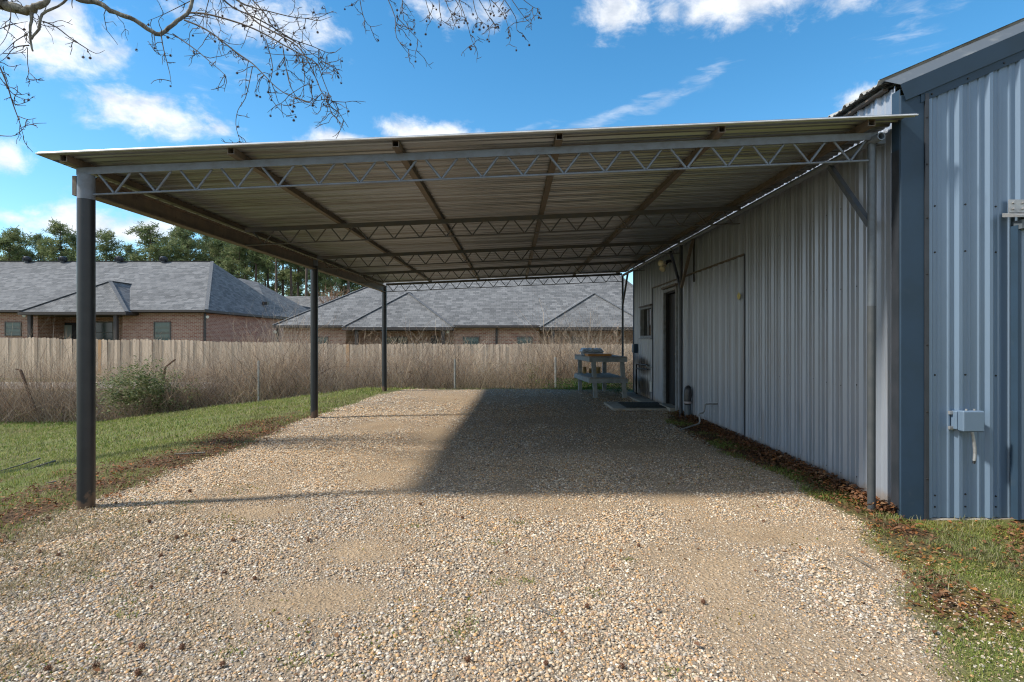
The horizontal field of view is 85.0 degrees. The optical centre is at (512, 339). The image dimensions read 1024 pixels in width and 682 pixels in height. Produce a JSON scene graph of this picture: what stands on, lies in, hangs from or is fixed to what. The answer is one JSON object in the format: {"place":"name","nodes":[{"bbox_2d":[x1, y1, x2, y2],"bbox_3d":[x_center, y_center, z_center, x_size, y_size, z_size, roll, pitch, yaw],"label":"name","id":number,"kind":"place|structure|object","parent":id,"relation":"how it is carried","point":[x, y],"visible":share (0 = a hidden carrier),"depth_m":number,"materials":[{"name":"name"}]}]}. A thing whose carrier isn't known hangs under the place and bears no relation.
{"place":"outdoors","nodes":[
{"label":"outdoors","id":0,"kind":"place"},
{"bbox_2d":[0,386,628,539],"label":"lawn grass","id":1,"kind":"structure","parent":0,"point":[54,443],"depth_m":9.38,"materials":[{"name":"green plant"}]},
{"bbox_2d":[0,382,628,388],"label":"gravel lane","id":2,"kind":"structure","parent":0,"point":[106,382],"depth_m":22.02,"materials":[{"name":"beige gravel"}]},
{"bbox_2d":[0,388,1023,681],"bbox_3d":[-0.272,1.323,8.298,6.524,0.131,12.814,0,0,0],"label":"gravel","id":3,"kind":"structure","parent":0,"point":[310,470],"depth_m":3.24,"materials":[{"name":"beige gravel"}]},
{"bbox_2d":[42,663,51,671],"bbox_3d":[-1.810,1.276,2.173,0.032,0.032,0.032,39,-11,0],"label":"fallen seed ball","id":4,"kind":"object","parent":3,"relation":"on","point":[47,667],"visible":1,"depth_m":2.17,"materials":[{"name":"brown plant"}]},
{"bbox_2d":[844,551,871,566],"bbox_3d":[2.002,1.273,3.253,0.007,0.011,0.220,0,0,-7],"label":"stick","id":5,"kind":"object","parent":3,"relation":"on","point":[860,560],"visible":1,"depth_m":3.22,"materials":[{"name":"beige wood"}]},
{"bbox_2d":[0,358,1023,681],"bbox_3d":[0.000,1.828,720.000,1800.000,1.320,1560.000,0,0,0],"label":"ground","id":6,"kind":"structure","parent":0,"point":[432,434],"depth_m":3.23,"materials":[{"name":"beige gravel"}]},
{"bbox_2d":[0,232,33,260],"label":"pine tree","id":7,"kind":"object","parent":6,"relation":"on","point":[23,243],"visible":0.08,"depth_m":72.06,"materials":[{"name":"green plant"}]},
{"bbox_2d":[0,225,34,260],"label":"pine tree","id":8,"kind":"object","parent":6,"relation":"on","point":[8,238],"visible":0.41,"depth_m":66.01,"materials":[{"name":"green plant"}]},
{"bbox_2d":[1,458,40,470],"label":"stick","id":9,"kind":"object","parent":6,"relation":"on","point":[23,463],"visible":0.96,"depth_m":7.04,"materials":[{"name":"grey wood"}]},
{"bbox_2d":[18,232,51,260],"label":"pine tree","id":10,"kind":"object","parent":6,"relation":"on","point":[39,257],"visible":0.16,"depth_m":67.41,"materials":[{"name":"green plant"}]},
{"bbox_2d":[30,460,55,468],"bbox_3d":[-5.497,1.467,6.547,0.023,0.043,0.537,0,0,-16],"label":"stick","id":11,"kind":"object","parent":6,"relation":"on","point":[43,464],"visible":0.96,"depth_m":6.55,"materials":[{"name":"grey wood"}]},
{"bbox_2d":[34,332,69,383],"bbox_3d":[-16.353,0.725,19.928,1.410,2.232,1.084,0,0,-39],"label":"dry weed","id":12,"kind":"object","parent":6,"relation":"on","point":[56,353],"visible":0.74,"depth_m":19.95,"materials":[{"name":"beige plant"}]},
{"bbox_2d":[35,217,75,260],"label":"pine tree","id":13,"kind":"object","parent":6,"relation":"on","point":[51,249],"visible":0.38,"depth_m":65.48,"materials":[{"name":"green plant"}]},
{"bbox_2d":[56,328,98,385],"bbox_3d":[-15.415,0.671,19.844,1.567,2.338,0.971,0,0,0],"label":"dry weed","id":14,"kind":"object","parent":6,"relation":"on","point":[70,354],"visible":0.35,"depth_m":19.90,"materials":[{"name":"beige plant"}]},
{"bbox_2d":[92,661,100,668],"bbox_3d":[-1.627,1.273,2.183,0.033,0.033,0.033,6,-20,0],"label":"fallen seed ball","id":15,"kind":"object","parent":6,"relation":"on","point":[95,665],"visible":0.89,"depth_m":2.18,"materials":[{"name":"brown plant"}]},
{"bbox_2d":[96,228,130,260],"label":"pine tree","id":16,"kind":"object","parent":6,"relation":"on","point":[105,238],"visible":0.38,"depth_m":65.57,"materials":[{"name":"green plant"}]},
{"bbox_2d":[121,242,146,260],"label":"pine tree","id":17,"kind":"object","parent":6,"relation":"on","point":[128,249],"visible":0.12,"depth_m":69.82,"materials":[{"name":"green plant"}]},
{"bbox_2d":[134,667,142,675],"bbox_3d":[-1.436,1.273,2.144,0.034,0.035,0.034,-16,-26,0],"label":"fallen seed ball","id":18,"kind":"object","parent":6,"relation":"on","point":[138,672],"visible":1,"depth_m":2.14,"materials":[{"name":"brown plant"}]},
{"bbox_2d":[138,642,145,649],"bbox_3d":[-1.542,1.273,2.324,0.034,0.034,0.035,-22,0,34],"label":"fallen seed ball","id":19,"kind":"object","parent":6,"relation":"on","point":[141,645],"visible":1,"depth_m":2.32,"materials":[{"name":"brown plant"}]},
{"bbox_2d":[96,345,200,416],"bbox_3d":[-10.852,1.161,16.398,3.808,2.218,2.821,0,0,37],"label":"green shrub","id":20,"kind":"object","parent":6,"relation":"on","point":[156,383],"visible":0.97,"depth_m":15.89,"materials":[{"name":"green plant"}]},
{"bbox_2d":[122,221,184,260],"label":"pine tree","id":21,"kind":"object","parent":6,"relation":"on","point":[146,234],"visible":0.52,"depth_m":63.64,"materials":[{"name":"green plant"}]},
{"bbox_2d":[0,256,307,359],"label":"brick house","id":22,"kind":"structure","parent":6,"relation":"on","point":[152,300],"depth_m":34.12,"materials":[{"name":"grey"}]},
{"bbox_2d":[4,322,21,335],"bbox_3d":[-28.587,-0.623,31.975,0.950,0.828,0.070,0,0,0],"label":"window","id":23,"kind":"structure","parent":22,"relation":"in","point":[16,330],"depth_m":31.97,"materials":[{"name":"grey glass"}]},
{"bbox_2d":[64,323,75,358],"bbox_3d":[-27.090,0.277,33.945,1.192,2.627,0.090,0,0,0],"label":"door","id":24,"kind":"structure","parent":22,"relation":"in","point":[71,327],"depth_m":33.90,"materials":[{"name":"grey glass"}]},
{"bbox_2d":[96,322,112,342],"bbox_3d":[-24.842,-0.441,33.965,1.157,1.313,0.070,0,0,0],"label":"window","id":25,"kind":"structure","parent":22,"relation":"in","point":[102,328],"depth_m":33.97,"materials":[{"name":"grey glass"}]},
{"bbox_2d":[153,322,170,340],"bbox_3d":[-20.055,-0.378,31.975,0.974,1.316,0.070,0,0,0],"label":"window","id":26,"kind":"structure","parent":22,"relation":"in","point":[158,327],"depth_m":31.97,"materials":[{"name":"grey glass"}]},
{"bbox_2d":[134,332,182,377],"bbox_3d":[-12.356,0.821,19.415,1.838,2.292,0.850,0,0,-12],"label":"dry weed","id":27,"kind":"object","parent":6,"relation":"on","point":[152,354],"visible":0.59,"depth_m":19.38,"materials":[{"name":"beige plant"}]},
{"bbox_2d":[157,226,191,260],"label":"pine tree","id":28,"kind":"object","parent":6,"relation":"on","point":[171,235],"visible":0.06,"depth_m":68.87,"materials":[{"name":"green plant"}]},
{"bbox_2d":[179,642,185,649],"bbox_3d":[-1.373,1.274,2.321,0.032,0.031,0.031,34,0,12],"label":"fallen seed ball","id":29,"kind":"object","parent":6,"relation":"on","point":[182,646],"visible":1,"depth_m":2.31,"materials":[{"name":"brown plant"}]},
{"bbox_2d":[174,452,204,454],"bbox_3d":[-3.582,1.262,6.195,0.305,0.020,0.032,0,0,-19],"label":"stick","id":30,"kind":"object","parent":6,"relation":"on","point":[192,453],"visible":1,"depth_m":6.20,"materials":[{"name":"beige wood"}]},
{"bbox_2d":[167,225,214,261],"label":"pine tree","id":31,"kind":"object","parent":6,"relation":"on","point":[185,243],"visible":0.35,"depth_m":65.08,"materials":[{"name":"green plant"}]},
{"bbox_2d":[190,234,228,260],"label":"pine tree","id":32,"kind":"object","parent":6,"relation":"on","point":[204,236],"visible":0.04,"depth_m":73.43,"materials":[{"name":"green plant"}]},
{"bbox_2d":[194,238,239,275],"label":"pine tree","id":33,"kind":"object","parent":6,"relation":"on","point":[218,246],"visible":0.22,"depth_m":67.35,"materials":[{"name":"green plant"}]},
{"bbox_2d":[207,242,259,279],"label":"pine tree","id":34,"kind":"object","parent":6,"relation":"on","point":[226,265],"visible":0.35,"depth_m":65.34,"materials":[{"name":"green plant"}]},
{"bbox_2d":[223,244,260,277],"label":"pine tree","id":35,"kind":"object","parent":6,"relation":"on","point":[252,265],"visible":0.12,"depth_m":71.86,"materials":[{"name":"green plant"}]},
{"bbox_2d":[220,332,263,376],"bbox_3d":[-9.252,0.762,19.494,1.960,2.164,1.118,0,0,16],"label":"dry weed","id":36,"kind":"object","parent":6,"relation":"on","point":[246,348],"visible":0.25,"depth_m":19.40,"materials":[{"name":"beige plant"}]},
{"bbox_2d":[243,248,271,281],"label":"pine tree","id":37,"kind":"object","parent":6,"relation":"on","point":[256,259],"visible":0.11,"depth_m":65.58,"materials":[{"name":"green plant"}]},
{"bbox_2d":[252,251,274,287],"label":"pine tree","id":38,"kind":"object","parent":6,"relation":"on","point":[267,270],"visible":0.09,"depth_m":73.88,"materials":[{"name":"green plant"}]},
{"bbox_2d":[251,259,289,292],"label":"pine tree","id":39,"kind":"object","parent":6,"relation":"on","point":[264,282],"visible":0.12,"depth_m":87.74,"materials":[{"name":"green plant"}]},
{"bbox_2d":[0,0,541,151],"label":"overhanging tree","id":40,"kind":"object","parent":6,"relation":"on","point":[12,6],"visible":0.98,"depth_m":5.69,"materials":[{"name":"brown plant"}]},
{"bbox_2d":[260,254,283,292],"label":"pine tree","id":41,"kind":"object","parent":6,"relation":"on","point":[270,258],"visible":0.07,"depth_m":63.94,"materials":[{"name":"green plant"}]},
{"bbox_2d":[262,261,295,295],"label":"pine tree","id":42,"kind":"object","parent":6,"relation":"on","point":[280,275],"visible":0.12,"depth_m":77.39,"materials":[{"name":"green plant"}]},
{"bbox_2d":[278,259,294,295],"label":"pine tree","id":43,"kind":"object","parent":6,"relation":"on","point":[290,265],"visible":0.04,"depth_m":65.90,"materials":[{"name":"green plant"}]},
{"bbox_2d":[270,264,309,295],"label":"pine tree","id":44,"kind":"object","parent":6,"relation":"on","point":[294,287],"visible":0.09,"depth_m":89.56,"materials":[{"name":"green plant"}]},
{"bbox_2d":[279,263,309,295],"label":"pine tree","id":45,"kind":"object","parent":6,"relation":"on","point":[298,275],"visible":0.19,"depth_m":69.55,"materials":[{"name":"green plant"}]},
{"bbox_2d":[299,265,307,295],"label":"pine tree","id":46,"kind":"object","parent":6,"relation":"on","point":[306,281],"depth_m":61.87,"materials":[{"name":"brown plant"}]},
{"bbox_2d":[284,282,326,295],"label":"understorey tree","id":47,"kind":"object","parent":6,"relation":"on","point":[300,292],"visible":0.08,"depth_m":81.60,"materials":[{"name":"green plant"}]},
{"bbox_2d":[284,296,340,309],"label":"distant house","id":48,"kind":"structure","parent":6,"relation":"on","point":[304,301],"depth_m":59.19,"materials":[{"name":"grey"}]},
{"bbox_2d":[0,288,632,424],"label":"dry brush","id":49,"kind":"object","parent":6,"relation":"on","point":[17,396],"visible":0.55,"depth_m":17.03,"materials":[{"name":"brown plant"}]},
{"bbox_2d":[0,337,632,379],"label":"wooden fence","id":50,"kind":"object","parent":6,"relation":"on","point":[115,346],"visible":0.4,"depth_m":25.00,"materials":[{"name":"brown wood"}]},
{"bbox_2d":[0,357,632,421],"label":"wire fence","id":51,"kind":"object","parent":6,"relation":"on","point":[32,398],"visible":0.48,"depth_m":16.52,"materials":[{"name":"metal"}]},
{"bbox_2d":[0,362,632,423],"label":"weeds","id":52,"kind":"object","parent":6,"relation":"on","point":[598,386],"visible":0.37,"depth_m":14.93,"materials":[{"name":"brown plant"}]},
{"bbox_2d":[302,272,335,295],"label":"pine tree","id":53,"kind":"object","parent":6,"relation":"on","point":[303,289],"visible":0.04,"depth_m":90.29,"materials":[{"name":"green plant"}]},
{"bbox_2d":[309,272,343,295],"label":"pine tree","id":54,"kind":"object","parent":6,"relation":"on","point":[325,278],"visible":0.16,"depth_m":69.39,"materials":[{"name":"green plant"}]},
{"bbox_2d":[309,282,353,303],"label":"bare tree","id":55,"kind":"object","parent":6,"relation":"on","point":[333,296],"visible":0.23,"depth_m":57.82,"materials":[{"name":"brown plant"}]},
{"bbox_2d":[327,274,356,295],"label":"pine tree","id":56,"kind":"object","parent":6,"relation":"on","point":[343,282],"visible":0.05,"depth_m":83.20,"materials":[{"name":"green plant"}]},
{"bbox_2d":[347,281,349,293],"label":"pine tree","id":57,"kind":"object","parent":6,"relation":"on","point":[348,285],"depth_m":63.92,"materials":[{"name":"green plant"}]},
{"bbox_2d":[0,486,697,681],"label":"gravel weeds","id":58,"kind":"object","parent":6,"relation":"on","point":[66,548],"visible":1,"depth_m":3.06,"materials":[{"name":"green plant"}]},
{"bbox_2d":[351,284,364,291],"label":"pine tree","id":59,"kind":"object","parent":6,"relation":"on","point":[356,288],"visible":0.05,"depth_m":79.63,"materials":[{"name":"green plant"}]},
{"bbox_2d":[352,328,375,387],"bbox_3d":[-5.316,0.652,20.299,1.097,2.254,1.333,0,0,19],"label":"dry weed","id":60,"kind":"object","parent":6,"relation":"on","point":[364,347],"visible":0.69,"depth_m":20.51,"materials":[{"name":"beige plant"}]},
{"bbox_2d":[387,336,408,368],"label":"dry weed","id":61,"kind":"object","parent":6,"relation":"on","point":[395,350],"visible":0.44,"depth_m":20.04,"materials":[{"name":"beige plant"}]},
{"bbox_2d":[272,273,632,367],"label":"brick house","id":62,"kind":"structure","parent":6,"relation":"on","point":[470,310],"depth_m":32.67,"materials":[{"name":"grey"}]},
{"bbox_2d":[318,337,327,350],"bbox_3d":[-10.716,0.338,31.575,0.578,1.036,0.070,0,0,0],"label":"window","id":63,"kind":"structure","parent":62,"relation":"in","point":[325,338],"depth_m":31.57,"materials":[{"name":"grey glass"}]},
{"bbox_2d":[387,337,397,343],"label":"window","id":64,"kind":"structure","parent":62,"relation":"in","point":[391,338],"depth_m":33.37,"materials":[{"name":"grey glass"}]},
{"bbox_2d":[398,337,407,344],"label":"window","id":65,"kind":"structure","parent":62,"relation":"in","point":[405,338],"depth_m":33.37,"materials":[{"name":"grey glass"}]},
{"bbox_2d":[431,336,438,350],"bbox_3d":[-4.663,0.893,33.345,0.459,2.194,0.090,0,0,0],"label":"door","id":66,"kind":"structure","parent":62,"relation":"in","point":[435,337],"depth_m":33.30,"materials":[{"name":"black paint"}]},
{"bbox_2d":[463,337,478,347],"bbox_3d":[-2.362,0.338,31.575,0.940,1.036,0.070,0,0,0],"label":"window","id":67,"kind":"structure","parent":62,"relation":"in","point":[473,339],"depth_m":31.57,"materials":[{"name":"grey glass"}]},
{"bbox_2d":[517,337,532,349],"bbox_3d":[0.675,0.338,31.575,0.891,1.036,0.070,0,0,0],"label":"window","id":68,"kind":"structure","parent":62,"relation":"in","point":[518,338],"depth_m":31.57,"materials":[{"name":"grey glass"}]},
{"bbox_2d":[571,337,581,348],"bbox_3d":[3.797,0.357,33.375,0.681,1.088,0.070,0,0,0],"label":"window","id":69,"kind":"structure","parent":62,"relation":"in","point":[574,342],"depth_m":33.37,"materials":[{"name":"grey glass"}]},
{"bbox_2d":[464,654,471,662],"bbox_3d":[-0.180,1.276,2.237,0.035,0.035,0.035,-25,18,0],"label":"fallen seed ball","id":70,"kind":"object","parent":6,"relation":"on","point":[467,659],"visible":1,"depth_m":2.23,"materials":[{"name":"brown plant"}]},
{"bbox_2d":[35,113,918,511],"bbox_3d":[-0.268,-0.077,9.258,6.487,3.397,10.325,0,0,0],"label":"carport","id":71,"kind":"object","parent":6,"relation":"on","point":[375,213],"visible":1,"depth_m":5.35,"materials":[{"name":"grey paint"}]},
{"bbox_2d":[0,395,1023,681],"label":"leaf litter","id":72,"kind":"object","parent":6,"relation":"on","point":[776,457],"visible":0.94,"depth_m":4.71,"materials":[{"name":"brown plant"}]},
{"bbox_2d":[3,459,1023,681],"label":"moss","id":73,"kind":"object","parent":6,"relation":"on","point":[935,610],"visible":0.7,"depth_m":2.77,"materials":[{"name":"green plant"}]},
{"bbox_2d":[509,359,545,388],"bbox_3d":[0.499,1.151,17.045,1.961,1.121,1.284,0,0,-26],"label":"green vine","id":74,"kind":"object","parent":6,"relation":"on","point":[534,377],"visible":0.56,"depth_m":16.93,"materials":[{"name":"green plant"}]},
{"bbox_2d":[534,606,554,612],"bbox_3d":[0.147,1.266,2.621,0.108,0.008,0.021,0,0,30],"label":"stick","id":75,"kind":"object","parent":6,"relation":"on","point":[543,609],"visible":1,"depth_m":2.62,"materials":[{"name":"beige wood"}]},
{"bbox_2d":[574,354,627,397],"bbox_3d":[2.040,0.850,13.220,0.884,0.955,1.876,0,0,-3],"label":"workbench","id":76,"kind":"object","parent":6,"relation":"on","point":[604,377],"visible":0.84,"depth_m":12.35,"materials":[{"name":"grey paint"}]},
{"bbox_2d":[579,348,603,354],"bbox_3d":[1.890,0.283,13.450,0.532,0.176,0.615,0,0,0],"label":"storage bin","id":77,"kind":"object","parent":76,"relation":"on","point":[583,351],"visible":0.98,"depth_m":13.18,"materials":[{"name":"grey plastic"}]},
{"bbox_2d":[585,353,611,355],"bbox_3d":[1.930,0.343,12.660,0.540,0.055,0.320,0,0,-6],"label":"wood block","id":78,"kind":"object","parent":76,"relation":"on","point":[596,354],"depth_m":12.52,"materials":[{"name":"brown wood"}]},
{"bbox_2d":[587,319,620,354],"bbox_3d":[3.165,0.494,19.050,1.853,2.530,1.815,0,0,0],"label":"dry weed","id":79,"kind":"object","parent":6,"relation":"on","point":[614,337],"visible":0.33,"depth_m":18.92,"materials":[{"name":"beige plant"}]},
{"bbox_2d":[604,402,667,410],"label":"concrete slab","id":80,"kind":"structure","parent":6,"relation":"on","point":[614,406],"depth_m":10.13,"materials":[{"name":"grey concrete"}]},
{"bbox_2d":[618,402,665,407],"bbox_3d":[2.460,1.237,10.620,0.776,0.014,0.830,0,0,0],"label":"door mat","id":81,"kind":"object","parent":80,"relation":"on","point":[641,404],"depth_m":10.51,"materials":[{"name":"rubber"}]},
{"bbox_2d":[621,392,654,401],"bbox_3d":[2.736,1.320,12.312,0.313,0.140,2.175,0,0,0],"label":"concrete apron","id":82,"kind":"object","parent":6,"relation":"on","point":[636,397],"visible":0.4,"depth_m":12.09,"materials":[{"name":"grey concrete"}]},
{"bbox_2d":[683,385,691,419],"bbox_3d":[2.837,1.064,9.060,0.139,0.653,0.132,0,0,0],"label":"standpipe","id":83,"kind":"object","parent":6,"relation":"on","point":[687,401],"visible":0.89,"depth_m":9.01,"materials":[{"name":"black plastic"}]},
{"bbox_2d":[633,18,1023,520],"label":"metal shed","id":84,"kind":"structure","parent":6,"relation":"on","point":[774,356],"depth_m":4.35,"materials":[{"name":"paint"}]},
{"bbox_2d":[632,344,637,352],"bbox_3d":[2.855,0.205,13.090,0.110,0.210,0.140,0,0,0],"label":"switch box","id":85,"kind":"object","parent":84,"relation":"attached to","point":[634,348],"visible":1,"depth_m":13.02,"materials":[{"name":"blue metal"}]},
{"bbox_2d":[636,363,651,393],"bbox_3d":[2.882,0.909,12.303,0.109,0.762,1.228,0,0,0],"label":"gas pipe","id":86,"kind":"object","parent":84,"relation":"attached to","point":[641,369],"visible":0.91,"depth_m":12.72,"materials":[{"name":"grey metal"}]},
{"bbox_2d":[638,304,651,338],"bbox_3d":[2.925,-0.382,12.200,0.120,0.735,1.100,0,0,0],"label":"window","id":87,"kind":"structure","parent":84,"relation":"in","point":[646,310],"depth_m":12.43,"materials":[{"name":"grey glass"}]},
{"bbox_2d":[658,260,671,271],"bbox_3d":[2.767,-1.355,10.214,0.158,0.231,0.386,0,0,42],"label":"wall lamp","id":88,"kind":"object","parent":84,"relation":"attached to","point":[662,265],"visible":0.98,"depth_m":10.16,"materials":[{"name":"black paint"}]},
{"bbox_2d":[669,294,674,404],"bbox_3d":[3.000,0.180,10.325,0.041,2.060,0.690,0,0,0],"label":"door","id":89,"kind":"structure","parent":84,"relation":"in","point":[671,297],"depth_m":10.45,"materials":[{"name":"black paint"}]},
{"bbox_2d":[679,403,717,430],"bbox_3d":[2.640,1.100,7.968,0.581,0.383,0.079,0,0,-8],"label":"conduit pipe","id":90,"kind":"object","parent":84,"relation":"attached to","point":[699,415],"visible":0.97,"depth_m":7.98,"materials":[{"name":"grey plastic"}]},
{"bbox_2d":[948,409,983,463],"bbox_3d":[3.357,0.711,4.140,0.190,0.403,0.110,0,0,0],"label":"junction box","id":91,"kind":"object","parent":84,"relation":"attached to","point":[970,421],"visible":1,"depth_m":4.09,"materials":[{"name":"paint"}]},
{"bbox_2d":[1002,199,1023,229],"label":"door track","id":92,"kind":"structure","parent":84,"relation":"attached to","point":[1015,207],"depth_m":4.17,"materials":[{"name":"white metal"}]},
{"bbox_2d":[1011,225,1023,519],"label":"sliding door","id":93,"kind":"structure","parent":92,"relation":"hanging from","point":[1017,373],"depth_m":4.11,"materials":[{"name":"paint"}]},
{"bbox_2d":[664,411,1023,681],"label":"verge grass","id":94,"kind":"structure","parent":6,"relation":"on","point":[993,548],"depth_m":3.32,"materials":[{"name":"green plant"}]},
{"bbox_2d":[0,0,1023,295],"label":"sky","id":95,"kind":"structure","parent":0,"point":[586,63],"materials":[{"name":"blue"}]},
{"bbox_2d":[596,367,600,372],"bbox_3d":[2.109,0.756,13.880,0.144,0.164,0.150,0,0,-25],"label":"log","id":96,"kind":"object","parent":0,"point":[598,369],"visible":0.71,"depth_m":13.82,"materials":[{"name":"brown wood"}]}
]}

